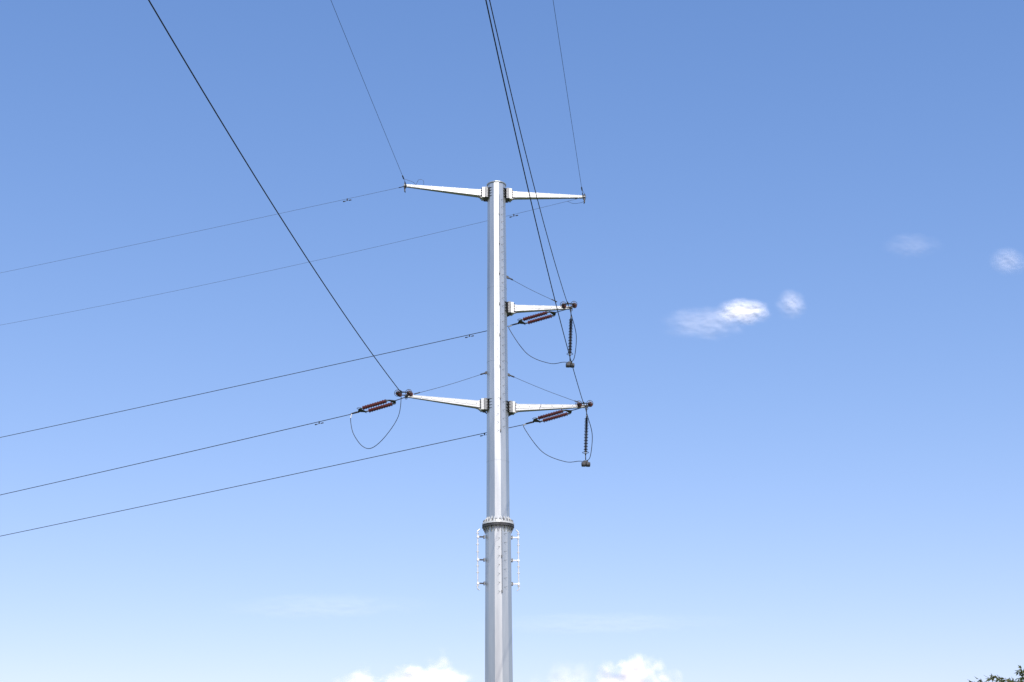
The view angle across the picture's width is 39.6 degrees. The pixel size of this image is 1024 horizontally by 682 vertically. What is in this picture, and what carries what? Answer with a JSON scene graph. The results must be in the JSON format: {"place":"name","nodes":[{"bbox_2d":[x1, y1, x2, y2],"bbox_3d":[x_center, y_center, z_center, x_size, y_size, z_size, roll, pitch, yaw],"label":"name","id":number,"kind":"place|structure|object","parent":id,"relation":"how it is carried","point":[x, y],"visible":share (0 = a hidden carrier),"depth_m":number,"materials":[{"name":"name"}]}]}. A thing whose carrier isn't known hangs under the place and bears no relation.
{"place":"outdoors","nodes":[
{"label":"outdoors","id":0,"kind":"place"},
{"bbox_2d":[351,668,457,681],"bbox_3d":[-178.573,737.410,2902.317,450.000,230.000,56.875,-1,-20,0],"label":"cloud","id":1,"kind":"structure","parent":0,"point":[435,676],"depth_m":2902.30,"materials":[{"name":"white"}]},
{"bbox_2d":[0,0,1023,681],"label":"sky","id":2,"kind":"structure","parent":0,"point":[825,483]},
{"bbox_2d":[566,317,574,367],"bbox_3d":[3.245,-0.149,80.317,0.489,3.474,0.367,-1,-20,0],"label":"jumper insulator string","id":3,"kind":"object","parent":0,"point":[568,364],"visible":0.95,"depth_m":80.16,"materials":[{"name":"black ceramic"}]},
{"bbox_2d":[603,659,648,681],"bbox_3d":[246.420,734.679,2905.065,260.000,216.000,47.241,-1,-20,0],"label":"cloud","id":4,"kind":"structure","parent":0,"point":[634,671],"depth_m":2906.02,"materials":[{"name":"white"}]},
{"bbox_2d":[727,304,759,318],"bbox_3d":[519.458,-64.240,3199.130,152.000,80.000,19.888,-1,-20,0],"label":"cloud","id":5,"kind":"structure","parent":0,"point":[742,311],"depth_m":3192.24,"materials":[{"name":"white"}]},
{"bbox_3d":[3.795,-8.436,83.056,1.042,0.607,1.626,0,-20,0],"label":"ground wire clamp","id":6,"kind":"object","parent":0,"visible":0},
{"bbox_2d":[3,199,574,324],"bbox_3d":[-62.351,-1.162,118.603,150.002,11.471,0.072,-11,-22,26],"label":"overhead ground wire","id":7,"kind":"object","parent":6,"relation":"attached to","point":[293,265],"visible":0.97,"depth_m":92.47,"materials":[{"name":"metal"}]},
{"bbox_2d":[553,1,582,192],"bbox_3d":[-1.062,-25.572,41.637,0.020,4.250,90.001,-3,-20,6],"label":"overhead ground wire","id":8,"kind":"object","parent":6,"relation":"attached to","point":[566,89],"visible":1,"depth_m":72.14,"materials":[{"name":"metal"}]},
{"label":"ground","id":9,"kind":"structure","parent":0,"visible":0},
{"bbox_2d":[404,181,587,681],"bbox_3d":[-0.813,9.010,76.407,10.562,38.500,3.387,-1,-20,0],"label":"steel transmission pole","id":10,"kind":"object","parent":9,"relation":"on","point":[497,406],"visible":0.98,"depth_m":77.75,"materials":[{"name":"metal"}]},
{"bbox_2d":[351,397,404,413],"bbox_3d":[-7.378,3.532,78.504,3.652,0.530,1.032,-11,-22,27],"label":"tension insulator string","id":11,"kind":"object","parent":10,"relation":"attached to","point":[391,403],"visible":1,"depth_m":78.50,"materials":[{"name":"brown ceramic"}]},
{"bbox_2d":[1,412,358,494],"bbox_3d":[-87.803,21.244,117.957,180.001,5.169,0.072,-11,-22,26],"label":"overhead conductor","id":12,"kind":"object","parent":11,"relation":"attached to","point":[189,451],"visible":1,"depth_m":84.03,"materials":[{"name":"metal"}]},
{"bbox_2d":[350,391,401,448],"bbox_3d":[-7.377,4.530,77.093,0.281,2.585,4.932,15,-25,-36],"label":"jumper cable","id":13,"kind":"object","parent":11,"relation":"hanging from","point":[386,434],"visible":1,"depth_m":76.53,"materials":[{"name":"metal"}]},
{"bbox_2d":[394,389,412,396],"bbox_3d":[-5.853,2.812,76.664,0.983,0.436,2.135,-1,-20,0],"label":"tension insulator string","id":14,"kind":"object","parent":10,"relation":"attached to","point":[408,392],"visible":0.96,"depth_m":76.55,"materials":[{"name":"brown ceramic"}]},
{"bbox_2d":[148,0,401,393],"bbox_3d":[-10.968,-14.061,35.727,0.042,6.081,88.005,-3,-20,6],"label":"overhead conductor","id":15,"kind":"object","parent":14,"relation":"attached to","point":[257,179],"visible":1,"depth_m":49.77,"materials":[{"name":"metal"}]},
{"bbox_2d":[399,176,423,192],"bbox_3d":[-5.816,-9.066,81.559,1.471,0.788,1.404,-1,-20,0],"label":"ground wire clamp","id":16,"kind":"object","parent":10,"relation":"attached to","point":[405,184],"visible":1,"depth_m":81.86,"materials":[{"name":"metal"}]},
{"bbox_2d":[2,188,395,272],"bbox_3d":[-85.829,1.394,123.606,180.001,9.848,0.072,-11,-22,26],"label":"overhead ground wire","id":17,"kind":"object","parent":16,"relation":"attached to","point":[219,226],"visible":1,"depth_m":87.54,"materials":[{"name":"metal"}]},
{"bbox_2d":[331,1,404,180],"bbox_3d":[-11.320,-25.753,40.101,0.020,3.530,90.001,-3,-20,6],"label":"overhead ground wire","id":18,"kind":"object","parent":16,"relation":"attached to","point":[365,85],"visible":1,"depth_m":71.49,"materials":[{"name":"metal"}]},
{"bbox_2d":[510,309,568,325],"bbox_3d":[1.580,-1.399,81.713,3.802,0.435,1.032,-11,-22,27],"label":"tension insulator string","id":19,"kind":"object","parent":10,"relation":"attached to","point":[535,316],"visible":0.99,"depth_m":81.76,"materials":[{"name":"brown ceramic"}]},
{"bbox_2d":[0,323,518,437],"bbox_3d":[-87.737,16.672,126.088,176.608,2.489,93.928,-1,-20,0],"label":"overhead conductor","id":20,"kind":"object","parent":19,"relation":"attached to","point":[263,380],"visible":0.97,"depth_m":90.02,"materials":[{"name":"metal"}]},
{"bbox_2d":[508,304,576,363],"bbox_3d":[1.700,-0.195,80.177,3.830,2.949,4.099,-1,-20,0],"label":"jumper cable","id":21,"kind":"object","parent":10,"relation":"hanging from","point":[547,362],"visible":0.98,"depth_m":80.08,"materials":[{"name":"grey metal"}]},
{"bbox_2d":[525,407,584,423],"bbox_3d":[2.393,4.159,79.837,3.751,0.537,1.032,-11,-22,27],"label":"tension insulator string","id":22,"kind":"object","parent":10,"relation":"attached to","point":[548,415],"visible":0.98,"depth_m":79.88,"materials":[{"name":"brown ceramic"}]},
{"bbox_2d":[2,422,533,535],"bbox_3d":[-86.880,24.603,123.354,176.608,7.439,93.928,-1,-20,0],"label":"overhead conductor","id":23,"kind":"object","parent":22,"relation":"attached to","point":[268,479],"visible":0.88,"depth_m":88.21,"materials":[{"name":"metal"}]},
{"bbox_2d":[523,403,592,461],"bbox_3d":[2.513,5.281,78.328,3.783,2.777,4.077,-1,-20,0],"label":"jumper cable","id":24,"kind":"object","parent":10,"relation":"hanging from","point":[561,460],"visible":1,"depth_m":77.99,"materials":[{"name":"grey metal"}]},
{"bbox_2d":[560,301,576,308],"bbox_3d":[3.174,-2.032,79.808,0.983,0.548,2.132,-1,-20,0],"label":"tension insulator string","id":25,"kind":"object","parent":10,"relation":"attached to","point":[564,305],"visible":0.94,"depth_m":79.69,"materials":[{"name":"brown ceramic"}]},
{"bbox_2d":[489,0,567,304],"bbox_3d":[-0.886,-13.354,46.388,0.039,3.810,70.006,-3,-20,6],"label":"overhead conductor","id":26,"kind":"object","parent":25,"relation":"attached to","point":[522,140],"visible":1,"depth_m":55.59,"materials":[{"name":"metal"}]},
{"bbox_2d":[575,400,592,406],"bbox_3d":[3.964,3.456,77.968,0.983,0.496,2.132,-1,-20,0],"label":"tension insulator string","id":27,"kind":"object","parent":10,"relation":"attached to","point":[589,403],"visible":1,"depth_m":77.86,"materials":[{"name":"brown ceramic"}]},
{"bbox_2d":[485,0,583,404],"bbox_3d":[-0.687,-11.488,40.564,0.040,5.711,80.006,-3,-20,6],"label":"overhead conductor","id":28,"kind":"object","parent":27,"relation":"attached to","point":[526,180],"visible":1,"depth_m":48.21,"materials":[{"name":"metal"}]},
{"bbox_2d":[581,408,589,466],"bbox_3d":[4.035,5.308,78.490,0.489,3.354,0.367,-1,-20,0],"label":"jumper insulator string","id":29,"kind":"object","parent":10,"relation":"hanging from","point":[585,463],"visible":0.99,"depth_m":78.32,"materials":[{"name":"black ceramic"}]},
{"bbox_2d":[967,665,1023,681],"bbox_3d":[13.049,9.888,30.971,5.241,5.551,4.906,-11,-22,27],"label":"tree","id":30,"kind":"object","parent":9,"relation":"on","point":[992,677],"visible":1,"depth_m":31.21,"materials":[{"name":"green plant"}]}
]}

